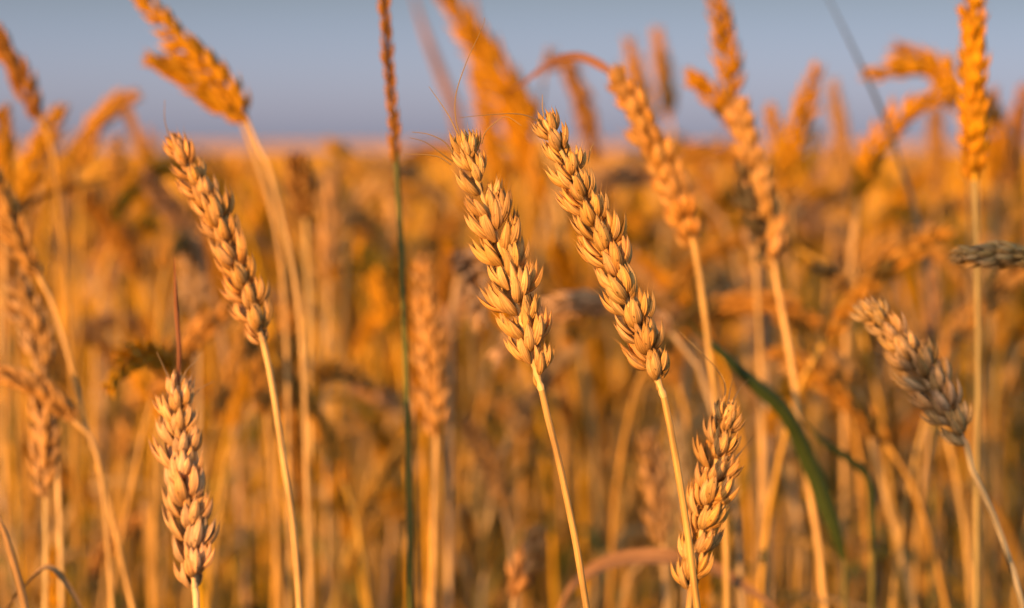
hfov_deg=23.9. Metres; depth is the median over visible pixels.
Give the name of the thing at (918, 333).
wheat plant
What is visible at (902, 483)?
wheat plant
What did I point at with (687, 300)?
wheat plant
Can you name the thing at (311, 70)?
sky
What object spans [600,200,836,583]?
wheat plant
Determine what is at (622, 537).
wheat plant
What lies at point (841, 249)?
wheat plant
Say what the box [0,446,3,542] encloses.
wheat plant
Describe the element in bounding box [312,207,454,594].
wheat plant
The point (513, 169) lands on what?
wheat plant
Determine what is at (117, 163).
wheat plant
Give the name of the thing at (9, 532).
wheat plant
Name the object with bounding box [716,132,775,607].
wheat plant
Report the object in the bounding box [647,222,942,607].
wheat plant
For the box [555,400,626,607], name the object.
wheat plant
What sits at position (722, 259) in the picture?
wheat plant
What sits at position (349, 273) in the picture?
wheat plant
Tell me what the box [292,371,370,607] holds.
wheat plant
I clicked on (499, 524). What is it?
wheat plant
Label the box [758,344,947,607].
wheat plant
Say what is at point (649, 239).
wheat plant
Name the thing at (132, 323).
wheat plant
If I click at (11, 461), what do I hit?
wheat plant
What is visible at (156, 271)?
wheat plant
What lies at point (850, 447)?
wheat plant
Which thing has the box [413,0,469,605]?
wheat plant
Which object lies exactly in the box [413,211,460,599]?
wheat plant
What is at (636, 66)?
wheat plant
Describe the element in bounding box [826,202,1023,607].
wheat plant
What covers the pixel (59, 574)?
wheat plant
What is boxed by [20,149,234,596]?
wheat plant
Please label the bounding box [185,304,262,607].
wheat plant
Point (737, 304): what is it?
wheat plant
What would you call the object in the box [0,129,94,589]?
wheat plant
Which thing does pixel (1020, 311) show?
wheat plant
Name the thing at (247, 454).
wheat plant
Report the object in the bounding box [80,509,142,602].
wheat plant
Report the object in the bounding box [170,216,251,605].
wheat plant
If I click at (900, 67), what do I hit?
wheat plant
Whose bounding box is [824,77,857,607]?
wheat plant
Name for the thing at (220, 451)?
wheat plant
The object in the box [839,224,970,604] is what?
wheat plant
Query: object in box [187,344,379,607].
wheat plant
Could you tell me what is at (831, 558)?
wheat plant
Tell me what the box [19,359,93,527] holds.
wheat plant
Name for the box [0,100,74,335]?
wheat plant
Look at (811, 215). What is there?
wheat plant
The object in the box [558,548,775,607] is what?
wheat plant
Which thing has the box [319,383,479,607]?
wheat plant
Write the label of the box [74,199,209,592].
wheat plant
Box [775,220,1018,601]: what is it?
wheat plant
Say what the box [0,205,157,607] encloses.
wheat plant
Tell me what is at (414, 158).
wheat plant
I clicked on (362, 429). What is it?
wheat plant
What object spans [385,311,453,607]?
wheat plant
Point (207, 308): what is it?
wheat plant
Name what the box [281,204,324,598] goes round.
wheat plant
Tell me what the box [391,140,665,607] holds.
wheat plant
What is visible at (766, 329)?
wheat plant
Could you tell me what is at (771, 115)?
wheat plant
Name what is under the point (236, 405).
wheat plant
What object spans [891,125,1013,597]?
wheat plant
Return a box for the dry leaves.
[0,272,1023,607]
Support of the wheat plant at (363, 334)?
on the ground
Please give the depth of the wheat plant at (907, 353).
0.84 m
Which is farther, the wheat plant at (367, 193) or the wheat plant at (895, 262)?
the wheat plant at (367, 193)
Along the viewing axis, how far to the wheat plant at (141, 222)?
1.59 m
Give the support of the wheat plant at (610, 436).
on the ground
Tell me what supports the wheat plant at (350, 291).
on the ground
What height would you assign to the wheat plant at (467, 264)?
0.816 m
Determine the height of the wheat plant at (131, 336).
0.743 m
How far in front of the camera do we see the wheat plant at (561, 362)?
1.25 m
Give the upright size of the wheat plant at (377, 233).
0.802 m
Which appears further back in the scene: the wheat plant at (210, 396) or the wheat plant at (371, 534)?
the wheat plant at (210, 396)
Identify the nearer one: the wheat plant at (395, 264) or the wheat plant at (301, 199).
the wheat plant at (301, 199)
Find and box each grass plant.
[377,0,412,607]
[474,436,546,607]
[686,320,847,607]
[800,416,874,607]
[828,0,936,607]
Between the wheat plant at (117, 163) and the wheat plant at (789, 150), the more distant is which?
the wheat plant at (117, 163)
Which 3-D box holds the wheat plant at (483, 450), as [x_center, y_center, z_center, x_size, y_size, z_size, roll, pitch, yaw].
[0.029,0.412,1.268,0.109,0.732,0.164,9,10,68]
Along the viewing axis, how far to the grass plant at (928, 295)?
1.15 m
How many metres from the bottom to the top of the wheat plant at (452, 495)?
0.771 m
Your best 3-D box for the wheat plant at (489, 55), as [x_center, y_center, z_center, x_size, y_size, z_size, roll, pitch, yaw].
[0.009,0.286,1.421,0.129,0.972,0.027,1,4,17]
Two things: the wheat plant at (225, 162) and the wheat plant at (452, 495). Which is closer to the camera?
the wheat plant at (452, 495)
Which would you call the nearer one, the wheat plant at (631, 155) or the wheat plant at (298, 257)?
the wheat plant at (298, 257)
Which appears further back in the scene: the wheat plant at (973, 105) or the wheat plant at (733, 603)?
the wheat plant at (733, 603)
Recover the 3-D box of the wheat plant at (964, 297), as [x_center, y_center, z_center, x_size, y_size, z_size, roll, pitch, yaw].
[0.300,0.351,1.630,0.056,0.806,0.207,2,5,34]
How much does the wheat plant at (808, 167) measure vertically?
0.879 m
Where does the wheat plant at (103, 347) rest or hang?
on the ground
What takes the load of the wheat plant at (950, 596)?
on the ground
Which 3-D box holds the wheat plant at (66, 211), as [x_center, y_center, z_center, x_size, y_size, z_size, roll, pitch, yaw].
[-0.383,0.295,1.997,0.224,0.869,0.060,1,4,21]
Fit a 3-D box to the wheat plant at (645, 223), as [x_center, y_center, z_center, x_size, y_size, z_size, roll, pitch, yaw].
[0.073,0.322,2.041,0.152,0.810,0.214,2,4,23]
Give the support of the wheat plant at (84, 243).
on the ground
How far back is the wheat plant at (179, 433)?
0.81 m
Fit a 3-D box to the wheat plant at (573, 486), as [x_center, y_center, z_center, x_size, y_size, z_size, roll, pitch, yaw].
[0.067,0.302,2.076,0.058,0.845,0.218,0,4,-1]
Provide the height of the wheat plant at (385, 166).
0.858 m
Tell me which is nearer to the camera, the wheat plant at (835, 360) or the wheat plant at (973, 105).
the wheat plant at (973, 105)
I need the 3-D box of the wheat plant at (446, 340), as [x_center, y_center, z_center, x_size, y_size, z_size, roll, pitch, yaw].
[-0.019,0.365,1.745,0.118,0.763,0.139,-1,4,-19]
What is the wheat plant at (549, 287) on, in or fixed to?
on the ground
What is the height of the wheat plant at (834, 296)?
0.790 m
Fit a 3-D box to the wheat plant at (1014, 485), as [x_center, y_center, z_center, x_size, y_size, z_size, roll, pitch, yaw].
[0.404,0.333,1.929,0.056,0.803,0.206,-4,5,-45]
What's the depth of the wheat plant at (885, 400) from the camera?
1.77 m
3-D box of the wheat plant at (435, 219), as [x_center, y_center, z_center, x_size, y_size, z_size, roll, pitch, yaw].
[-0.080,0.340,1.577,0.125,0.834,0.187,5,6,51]
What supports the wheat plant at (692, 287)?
on the ground
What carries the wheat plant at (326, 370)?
on the ground
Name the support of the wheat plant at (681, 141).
on the ground
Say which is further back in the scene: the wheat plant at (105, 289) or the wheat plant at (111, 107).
the wheat plant at (105, 289)
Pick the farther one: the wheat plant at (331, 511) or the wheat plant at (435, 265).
the wheat plant at (331, 511)
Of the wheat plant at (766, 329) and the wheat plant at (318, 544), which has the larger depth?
the wheat plant at (318, 544)
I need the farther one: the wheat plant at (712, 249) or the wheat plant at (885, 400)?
the wheat plant at (885, 400)
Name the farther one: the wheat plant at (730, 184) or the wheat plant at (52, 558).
the wheat plant at (730, 184)
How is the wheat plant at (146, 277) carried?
on the ground
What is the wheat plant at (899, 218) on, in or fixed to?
on the ground
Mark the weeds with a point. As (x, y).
(644, 600)
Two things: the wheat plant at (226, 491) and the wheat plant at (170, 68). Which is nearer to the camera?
the wheat plant at (170, 68)
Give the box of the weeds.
[0,338,1023,607]
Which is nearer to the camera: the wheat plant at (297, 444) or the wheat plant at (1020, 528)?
the wheat plant at (297, 444)
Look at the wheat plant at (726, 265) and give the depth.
2.00 m
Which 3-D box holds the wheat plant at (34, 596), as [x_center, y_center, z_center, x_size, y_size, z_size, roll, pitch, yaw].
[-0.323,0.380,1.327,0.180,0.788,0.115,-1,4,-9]
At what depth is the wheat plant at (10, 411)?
1.86 m
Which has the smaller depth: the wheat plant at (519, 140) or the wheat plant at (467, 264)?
the wheat plant at (467, 264)
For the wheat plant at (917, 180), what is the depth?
1.73 m
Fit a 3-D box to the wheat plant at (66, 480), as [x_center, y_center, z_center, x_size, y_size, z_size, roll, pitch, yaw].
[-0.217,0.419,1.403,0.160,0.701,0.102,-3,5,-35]
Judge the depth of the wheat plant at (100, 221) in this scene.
1.40 m
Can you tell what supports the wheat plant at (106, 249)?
on the ground
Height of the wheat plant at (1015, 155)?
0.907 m
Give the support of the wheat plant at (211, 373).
on the ground
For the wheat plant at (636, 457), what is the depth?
1.97 m
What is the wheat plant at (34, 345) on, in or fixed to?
on the ground
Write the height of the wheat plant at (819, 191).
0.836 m
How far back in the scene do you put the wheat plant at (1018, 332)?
1.50 m
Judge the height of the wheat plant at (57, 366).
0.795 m
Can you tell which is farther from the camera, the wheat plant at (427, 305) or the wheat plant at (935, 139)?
the wheat plant at (935, 139)
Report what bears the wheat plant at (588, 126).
on the ground
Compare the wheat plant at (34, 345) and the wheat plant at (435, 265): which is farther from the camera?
the wheat plant at (435, 265)
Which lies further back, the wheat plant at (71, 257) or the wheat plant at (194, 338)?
the wheat plant at (71, 257)
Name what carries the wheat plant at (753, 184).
on the ground
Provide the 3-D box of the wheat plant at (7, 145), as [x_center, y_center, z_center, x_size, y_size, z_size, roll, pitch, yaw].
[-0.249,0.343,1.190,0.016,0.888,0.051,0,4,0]
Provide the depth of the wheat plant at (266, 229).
1.90 m
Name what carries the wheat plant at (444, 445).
on the ground
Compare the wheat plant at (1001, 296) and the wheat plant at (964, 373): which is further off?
the wheat plant at (964, 373)
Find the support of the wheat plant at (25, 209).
on the ground
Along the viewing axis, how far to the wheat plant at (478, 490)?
1.94 m
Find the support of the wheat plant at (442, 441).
on the ground
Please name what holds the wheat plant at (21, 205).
on the ground
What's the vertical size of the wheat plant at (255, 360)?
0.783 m
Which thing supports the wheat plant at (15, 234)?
on the ground
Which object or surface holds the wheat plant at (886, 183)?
on the ground
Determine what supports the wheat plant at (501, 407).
on the ground
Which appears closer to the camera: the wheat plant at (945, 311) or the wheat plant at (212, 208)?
the wheat plant at (212, 208)
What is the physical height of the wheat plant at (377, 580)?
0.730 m
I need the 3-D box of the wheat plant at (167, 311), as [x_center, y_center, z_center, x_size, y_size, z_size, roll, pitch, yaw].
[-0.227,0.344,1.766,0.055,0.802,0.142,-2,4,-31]
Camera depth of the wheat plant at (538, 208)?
1.87 m
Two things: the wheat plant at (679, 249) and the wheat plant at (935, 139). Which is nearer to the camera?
the wheat plant at (679, 249)
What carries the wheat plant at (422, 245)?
on the ground
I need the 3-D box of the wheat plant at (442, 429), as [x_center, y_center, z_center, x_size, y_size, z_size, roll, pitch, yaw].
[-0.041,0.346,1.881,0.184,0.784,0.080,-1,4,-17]
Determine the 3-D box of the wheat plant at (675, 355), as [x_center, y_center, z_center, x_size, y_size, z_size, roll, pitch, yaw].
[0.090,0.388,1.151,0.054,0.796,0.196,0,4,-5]
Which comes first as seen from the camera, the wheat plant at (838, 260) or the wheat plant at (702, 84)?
the wheat plant at (702, 84)
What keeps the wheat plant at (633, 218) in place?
on the ground
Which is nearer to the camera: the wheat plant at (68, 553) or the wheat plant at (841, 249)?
the wheat plant at (68, 553)
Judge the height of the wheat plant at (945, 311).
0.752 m
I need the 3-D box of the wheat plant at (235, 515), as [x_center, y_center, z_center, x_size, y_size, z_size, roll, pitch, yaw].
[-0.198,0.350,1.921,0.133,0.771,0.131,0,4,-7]
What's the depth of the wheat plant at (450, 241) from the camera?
1.30 m
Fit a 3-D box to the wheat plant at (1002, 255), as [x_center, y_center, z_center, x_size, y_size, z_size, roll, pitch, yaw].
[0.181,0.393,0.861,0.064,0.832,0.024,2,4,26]
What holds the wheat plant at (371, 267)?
on the ground
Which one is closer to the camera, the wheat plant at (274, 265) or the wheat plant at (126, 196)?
the wheat plant at (126, 196)
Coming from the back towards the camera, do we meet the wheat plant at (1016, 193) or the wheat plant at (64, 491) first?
the wheat plant at (64, 491)
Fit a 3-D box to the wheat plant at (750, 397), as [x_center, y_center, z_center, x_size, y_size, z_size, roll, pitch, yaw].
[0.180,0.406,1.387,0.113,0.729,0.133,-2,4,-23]
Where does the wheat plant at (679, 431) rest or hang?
on the ground
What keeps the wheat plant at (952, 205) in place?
on the ground
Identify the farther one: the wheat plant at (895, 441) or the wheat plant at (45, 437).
the wheat plant at (895, 441)
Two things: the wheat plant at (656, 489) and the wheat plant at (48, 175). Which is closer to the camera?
the wheat plant at (656, 489)
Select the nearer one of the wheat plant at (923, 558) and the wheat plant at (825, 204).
the wheat plant at (923, 558)
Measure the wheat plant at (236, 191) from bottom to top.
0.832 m
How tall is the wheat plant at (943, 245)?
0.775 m
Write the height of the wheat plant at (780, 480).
0.826 m
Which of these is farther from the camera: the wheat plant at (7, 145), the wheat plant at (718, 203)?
the wheat plant at (718, 203)
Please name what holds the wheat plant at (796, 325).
on the ground
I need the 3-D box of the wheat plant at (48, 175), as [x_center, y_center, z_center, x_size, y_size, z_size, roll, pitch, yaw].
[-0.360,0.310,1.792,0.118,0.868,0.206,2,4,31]
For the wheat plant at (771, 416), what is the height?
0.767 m
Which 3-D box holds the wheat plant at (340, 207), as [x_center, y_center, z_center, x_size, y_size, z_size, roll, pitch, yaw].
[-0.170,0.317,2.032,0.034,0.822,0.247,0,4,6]
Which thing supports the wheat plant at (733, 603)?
on the ground
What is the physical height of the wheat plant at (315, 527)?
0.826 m
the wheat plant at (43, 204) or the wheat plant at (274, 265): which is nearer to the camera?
the wheat plant at (43, 204)
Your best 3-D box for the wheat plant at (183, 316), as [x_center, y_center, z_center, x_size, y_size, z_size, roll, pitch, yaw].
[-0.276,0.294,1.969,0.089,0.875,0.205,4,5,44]
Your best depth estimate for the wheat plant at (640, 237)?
2.10 m
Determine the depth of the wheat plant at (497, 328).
1.68 m
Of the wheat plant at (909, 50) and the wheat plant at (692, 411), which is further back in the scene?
the wheat plant at (692, 411)
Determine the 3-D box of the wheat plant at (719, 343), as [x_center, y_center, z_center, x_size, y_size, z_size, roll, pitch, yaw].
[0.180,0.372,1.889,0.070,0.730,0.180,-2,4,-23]
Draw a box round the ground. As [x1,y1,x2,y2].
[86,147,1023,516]
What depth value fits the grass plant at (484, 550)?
1.25 m
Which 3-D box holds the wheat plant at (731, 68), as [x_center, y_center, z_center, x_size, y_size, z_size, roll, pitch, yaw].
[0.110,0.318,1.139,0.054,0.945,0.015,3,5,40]
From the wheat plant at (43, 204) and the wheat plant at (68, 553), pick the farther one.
the wheat plant at (43, 204)
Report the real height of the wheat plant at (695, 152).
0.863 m
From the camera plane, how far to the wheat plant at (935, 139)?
1.60 m
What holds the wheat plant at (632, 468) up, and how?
on the ground
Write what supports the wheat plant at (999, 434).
on the ground
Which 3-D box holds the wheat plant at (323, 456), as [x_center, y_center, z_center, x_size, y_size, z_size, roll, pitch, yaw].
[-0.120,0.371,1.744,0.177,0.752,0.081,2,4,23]
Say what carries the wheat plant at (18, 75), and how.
on the ground
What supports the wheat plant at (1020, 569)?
on the ground
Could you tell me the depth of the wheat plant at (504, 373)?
1.71 m
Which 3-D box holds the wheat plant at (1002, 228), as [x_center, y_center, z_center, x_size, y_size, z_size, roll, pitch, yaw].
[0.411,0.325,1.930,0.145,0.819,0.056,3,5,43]
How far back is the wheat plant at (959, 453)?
1.41 m
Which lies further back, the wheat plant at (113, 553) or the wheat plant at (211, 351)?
the wheat plant at (211, 351)
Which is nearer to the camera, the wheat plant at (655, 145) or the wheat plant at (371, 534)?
the wheat plant at (655, 145)
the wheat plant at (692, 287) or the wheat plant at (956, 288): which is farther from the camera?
the wheat plant at (956, 288)
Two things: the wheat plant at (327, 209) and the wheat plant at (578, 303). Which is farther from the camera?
the wheat plant at (327, 209)
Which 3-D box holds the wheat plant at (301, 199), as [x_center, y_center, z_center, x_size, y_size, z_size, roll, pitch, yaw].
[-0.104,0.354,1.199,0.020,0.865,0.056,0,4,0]
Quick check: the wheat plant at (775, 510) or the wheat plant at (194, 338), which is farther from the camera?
the wheat plant at (775, 510)
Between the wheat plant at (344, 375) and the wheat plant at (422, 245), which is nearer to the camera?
the wheat plant at (344, 375)
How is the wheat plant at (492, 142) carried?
on the ground
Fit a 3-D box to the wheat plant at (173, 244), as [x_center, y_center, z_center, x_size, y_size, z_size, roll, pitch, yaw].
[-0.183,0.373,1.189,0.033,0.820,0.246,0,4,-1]
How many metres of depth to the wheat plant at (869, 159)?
1.18 m
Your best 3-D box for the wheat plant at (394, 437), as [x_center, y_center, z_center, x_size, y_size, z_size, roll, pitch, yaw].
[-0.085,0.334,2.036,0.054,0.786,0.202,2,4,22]
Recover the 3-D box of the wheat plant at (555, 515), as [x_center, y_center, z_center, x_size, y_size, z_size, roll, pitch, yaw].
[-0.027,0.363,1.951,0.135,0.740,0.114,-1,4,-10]
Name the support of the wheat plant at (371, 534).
on the ground
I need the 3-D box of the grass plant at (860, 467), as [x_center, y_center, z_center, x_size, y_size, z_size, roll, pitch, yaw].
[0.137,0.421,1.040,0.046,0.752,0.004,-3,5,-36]
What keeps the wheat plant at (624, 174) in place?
on the ground
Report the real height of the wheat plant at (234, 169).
0.855 m
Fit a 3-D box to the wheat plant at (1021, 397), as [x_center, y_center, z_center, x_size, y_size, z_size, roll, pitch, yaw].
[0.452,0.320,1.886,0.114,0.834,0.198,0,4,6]
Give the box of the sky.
[0,0,1023,146]
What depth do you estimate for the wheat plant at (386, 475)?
1.26 m
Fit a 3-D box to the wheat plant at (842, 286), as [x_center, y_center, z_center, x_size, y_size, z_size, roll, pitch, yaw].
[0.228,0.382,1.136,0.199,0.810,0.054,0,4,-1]
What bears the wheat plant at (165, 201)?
on the ground
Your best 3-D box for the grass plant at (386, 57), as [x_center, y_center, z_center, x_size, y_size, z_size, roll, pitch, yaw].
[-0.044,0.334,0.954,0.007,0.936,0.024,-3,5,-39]
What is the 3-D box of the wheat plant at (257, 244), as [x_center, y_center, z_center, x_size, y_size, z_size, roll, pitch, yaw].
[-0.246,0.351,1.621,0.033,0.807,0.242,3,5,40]
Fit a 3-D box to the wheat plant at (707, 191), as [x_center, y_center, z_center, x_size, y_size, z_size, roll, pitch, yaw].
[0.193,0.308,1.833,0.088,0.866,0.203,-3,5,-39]
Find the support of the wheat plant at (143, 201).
on the ground
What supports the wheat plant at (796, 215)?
on the ground
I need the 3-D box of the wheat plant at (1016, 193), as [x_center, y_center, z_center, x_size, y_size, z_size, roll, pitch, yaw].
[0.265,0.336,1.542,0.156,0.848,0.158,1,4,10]
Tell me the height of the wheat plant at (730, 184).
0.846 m
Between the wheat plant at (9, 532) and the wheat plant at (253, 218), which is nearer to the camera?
the wheat plant at (9, 532)
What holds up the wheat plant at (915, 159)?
on the ground
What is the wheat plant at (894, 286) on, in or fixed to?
on the ground
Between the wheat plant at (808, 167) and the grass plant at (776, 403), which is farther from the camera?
the wheat plant at (808, 167)
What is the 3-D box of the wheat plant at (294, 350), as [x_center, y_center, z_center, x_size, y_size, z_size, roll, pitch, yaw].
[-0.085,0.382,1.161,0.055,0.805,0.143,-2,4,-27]
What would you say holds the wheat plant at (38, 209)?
on the ground
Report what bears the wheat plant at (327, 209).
on the ground
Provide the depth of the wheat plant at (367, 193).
1.45 m
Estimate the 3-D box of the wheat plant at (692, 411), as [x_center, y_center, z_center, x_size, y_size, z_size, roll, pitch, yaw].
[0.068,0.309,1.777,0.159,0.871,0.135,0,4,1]
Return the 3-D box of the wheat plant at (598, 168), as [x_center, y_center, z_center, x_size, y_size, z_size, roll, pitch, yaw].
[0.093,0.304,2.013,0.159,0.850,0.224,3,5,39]
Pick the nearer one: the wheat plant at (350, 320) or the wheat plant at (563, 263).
the wheat plant at (563, 263)
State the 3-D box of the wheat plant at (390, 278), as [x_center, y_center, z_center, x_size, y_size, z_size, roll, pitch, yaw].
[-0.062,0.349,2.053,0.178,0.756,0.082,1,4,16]
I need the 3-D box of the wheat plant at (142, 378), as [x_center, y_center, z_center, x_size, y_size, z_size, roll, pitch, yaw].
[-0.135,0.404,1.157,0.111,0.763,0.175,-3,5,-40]
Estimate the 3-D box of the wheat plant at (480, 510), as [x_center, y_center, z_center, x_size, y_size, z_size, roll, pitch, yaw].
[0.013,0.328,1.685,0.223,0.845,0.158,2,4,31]
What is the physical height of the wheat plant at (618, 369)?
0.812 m
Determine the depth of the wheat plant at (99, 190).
1.98 m
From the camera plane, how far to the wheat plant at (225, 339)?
2.18 m
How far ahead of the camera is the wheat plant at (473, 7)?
1.71 m
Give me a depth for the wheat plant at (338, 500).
1.33 m
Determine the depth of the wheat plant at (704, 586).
1.05 m
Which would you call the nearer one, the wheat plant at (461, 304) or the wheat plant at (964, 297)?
the wheat plant at (461, 304)
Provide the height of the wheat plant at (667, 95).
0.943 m
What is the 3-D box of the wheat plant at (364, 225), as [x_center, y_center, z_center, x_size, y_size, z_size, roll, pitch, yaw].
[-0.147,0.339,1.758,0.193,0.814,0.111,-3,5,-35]
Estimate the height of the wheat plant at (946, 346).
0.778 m
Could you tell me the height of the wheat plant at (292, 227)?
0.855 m
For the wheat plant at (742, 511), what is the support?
on the ground
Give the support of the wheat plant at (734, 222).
on the ground
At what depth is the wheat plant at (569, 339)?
1.35 m
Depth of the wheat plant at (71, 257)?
1.87 m
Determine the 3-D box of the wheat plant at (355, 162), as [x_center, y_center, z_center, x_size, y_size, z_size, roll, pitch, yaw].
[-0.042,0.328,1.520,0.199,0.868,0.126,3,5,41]
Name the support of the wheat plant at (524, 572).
on the ground
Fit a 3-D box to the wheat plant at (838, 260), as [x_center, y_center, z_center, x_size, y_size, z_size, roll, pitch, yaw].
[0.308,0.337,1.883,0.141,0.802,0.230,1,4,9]
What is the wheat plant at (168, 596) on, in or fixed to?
on the ground
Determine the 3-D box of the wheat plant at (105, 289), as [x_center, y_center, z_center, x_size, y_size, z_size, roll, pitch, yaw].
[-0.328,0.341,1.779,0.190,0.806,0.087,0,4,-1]
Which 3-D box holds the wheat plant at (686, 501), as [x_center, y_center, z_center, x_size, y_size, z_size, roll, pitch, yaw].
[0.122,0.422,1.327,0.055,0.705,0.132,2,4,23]
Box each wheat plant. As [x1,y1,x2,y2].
[0,23,79,607]
[0,99,17,606]
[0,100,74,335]
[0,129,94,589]
[0,135,137,593]
[0,144,167,607]
[0,166,134,607]
[0,183,116,502]
[0,196,69,593]
[0,203,156,603]
[0,204,194,607]
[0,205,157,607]
[0,210,164,607]
[0,238,129,607]
[0,362,114,607]
[0,383,25,604]
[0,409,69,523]
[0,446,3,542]
[0,492,20,607]
[0,517,27,607]
[0,589,55,607]
[1,268,63,607]
[2,360,173,607]
[5,564,81,607]
[7,209,134,598]
[7,438,116,552]
[8,183,97,607]
[10,169,140,607]
[14,153,263,590]
[17,267,85,607]
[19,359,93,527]
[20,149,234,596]
[26,222,240,552]
[26,359,61,607]
[27,180,177,607]
[27,226,281,607]
[36,128,226,607]
[38,271,73,607]
[39,543,67,607]
[58,309,213,607]
[72,330,207,607]
[74,84,145,578]
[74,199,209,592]
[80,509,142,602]
[82,180,265,476]
[85,264,122,551]
[97,237,180,607]
[99,337,201,607]
[101,126,135,607]
[101,340,148,607]
[105,158,406,607]
[105,244,307,607]
[107,299,232,607]
[108,208,320,607]
[109,344,206,607]
[109,372,217,607]
[111,301,163,563]
[112,150,320,507]
[124,307,166,607]
[131,224,190,607]
[132,136,172,607]
[133,0,313,607]
[133,166,384,607]
[140,43,291,607]
[141,309,363,607]
[144,256,224,607]
[156,259,242,607]
[161,103,302,607]
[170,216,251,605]
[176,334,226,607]
[177,228,210,606]
[178,215,463,607]
[179,270,315,569]
[181,267,276,595]
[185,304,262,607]
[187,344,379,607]
[189,156,425,607]
[189,261,286,607]
[190,212,259,607]
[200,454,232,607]
[202,324,282,607]
[203,368,372,607]
[206,285,424,607]
[208,357,383,607]
[210,208,277,607]
[211,173,278,607]
[214,273,412,607]
[224,209,424,607]
[225,169,307,607]
[229,305,324,606]
[230,184,324,593]
[233,308,379,607]
[236,356,341,607]
[241,334,282,607]
[245,176,301,607]
[248,209,377,607]
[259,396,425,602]
[261,274,418,607]
[266,435,332,607]
[269,208,465,607]
[269,257,439,607]
[270,348,314,607]
[272,263,304,607]
[278,193,344,606]
[279,147,319,607]
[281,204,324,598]
[288,202,386,593]
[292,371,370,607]
[294,235,346,565]
[296,276,422,603]
[311,151,667,600]
[311,455,365,607]
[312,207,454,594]
[313,168,343,607]
[313,213,340,607]
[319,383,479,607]
[324,136,629,607]
[328,263,548,607]
[330,496,403,607]
[333,429,428,607]
[335,171,410,607]
[339,227,461,607]
[345,212,424,598]
[348,172,632,607]
[349,273,417,553]
[352,237,445,607]
[354,257,425,602]
[360,311,572,606]
[370,185,607,596]
[370,362,576,607]
[371,414,404,607]
[382,376,531,602]
[383,262,585,607]
[383,266,504,607]
[384,141,645,602]
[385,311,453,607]
[387,282,462,504]
[388,391,528,606]
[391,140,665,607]
[401,154,544,607]
[401,266,506,579]
[404,18,589,607]
[406,250,433,607]
[406,275,465,600]
[408,251,449,607]
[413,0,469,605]
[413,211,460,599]
[417,186,452,607]
[435,327,466,607]
[436,0,604,605]
[437,234,605,607]
[441,344,573,607]
[446,244,492,607]
[452,141,798,607]
[453,245,536,607]
[456,193,682,607]
[457,145,729,548]
[458,46,567,607]
[458,366,648,607]
[458,414,519,607]
[460,94,700,607]
[466,64,513,595]
[471,0,491,607]
[474,132,715,578]
[475,159,711,584]
[480,345,583,607]
[483,204,665,607]
[483,240,584,607]
[485,207,672,588]
[486,289,745,607]
[502,140,707,607]
[505,52,729,607]
[506,523,553,607]
[518,45,604,607]
[523,232,643,598]
[526,159,624,607]
[526,273,597,607]
[533,287,676,592]
[536,315,728,607]
[543,201,826,605]
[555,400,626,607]
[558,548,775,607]
[568,177,620,607]
[577,215,816,607]
[579,283,798,607]
[583,160,758,592]
[589,286,751,607]
[595,159,718,607]
[595,159,935,607]
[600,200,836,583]
[604,242,686,603]
[604,272,626,596]
[607,284,825,607]
[608,167,791,607]
[619,217,748,576]
[621,209,748,600]
[622,35,671,607]
[624,182,890,607]
[625,380,671,484]
[626,191,809,606]
[626,291,654,607]
[628,136,718,601]
[629,243,865,606]
[632,249,810,607]
[634,423,673,607]
[635,276,701,597]
[637,142,839,607]
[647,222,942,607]
[649,25,685,607]
[649,274,697,607]
[662,120,891,607]
[665,226,1023,607]
[665,416,695,597]
[668,332,753,607]
[672,228,735,607]
[674,296,916,607]
[676,187,794,607]
[677,462,702,598]
[678,196,920,607]
[679,479,716,607]
[681,65,763,607]
[684,139,900,607]
[692,188,966,607]
[692,255,857,606]
[693,261,776,584]
[700,328,763,530]
[705,0,769,607]
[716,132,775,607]
[716,334,849,606]
[722,88,827,607]
[730,154,955,604]
[731,373,807,596]
[736,294,960,607]
[739,158,913,607]
[742,226,772,607]
[757,222,962,607]
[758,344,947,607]
[761,102,796,592]
[763,173,866,607]
[769,59,827,565]
[773,345,915,607]
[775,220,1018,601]
[782,266,1023,607]
[786,152,959,603]
[804,259,972,607]
[805,192,1023,606]
[810,222,1023,606]
[815,386,899,607]
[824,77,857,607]
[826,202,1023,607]
[826,235,936,607]
[830,345,1023,607]
[835,350,861,559]
[839,81,961,607]
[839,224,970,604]
[844,291,1023,607]
[847,319,1023,607]
[847,409,928,601]
[851,219,1019,607]
[858,48,981,607]
[858,224,1022,607]
[869,205,1023,602]
[871,172,962,607]
[881,279,1023,606]
[881,372,1014,607]
[882,232,991,607]
[886,38,974,596]
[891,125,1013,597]
[891,269,945,594]
[911,301,968,599]
[918,373,1023,607]
[920,227,973,589]
[922,298,1023,607]
[925,100,947,607]
[936,281,1023,605]
[940,243,986,582]
[941,226,1016,571]
[941,442,1023,606]
[945,241,1023,269]
[950,400,1023,607]
[954,0,993,607]
[959,266,1023,604]
[969,213,1021,607]
[983,382,1014,607]
[984,84,1009,607]
[1003,80,1023,607]
[1006,172,1023,607]
[1014,537,1023,607]
[1015,386,1023,498]
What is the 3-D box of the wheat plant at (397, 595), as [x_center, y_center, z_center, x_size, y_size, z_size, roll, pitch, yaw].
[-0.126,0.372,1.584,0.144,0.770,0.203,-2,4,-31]
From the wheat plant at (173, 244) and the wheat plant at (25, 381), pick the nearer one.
the wheat plant at (25, 381)
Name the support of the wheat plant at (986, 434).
on the ground
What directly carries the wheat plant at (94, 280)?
on the ground
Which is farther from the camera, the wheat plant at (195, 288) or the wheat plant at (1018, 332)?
the wheat plant at (1018, 332)

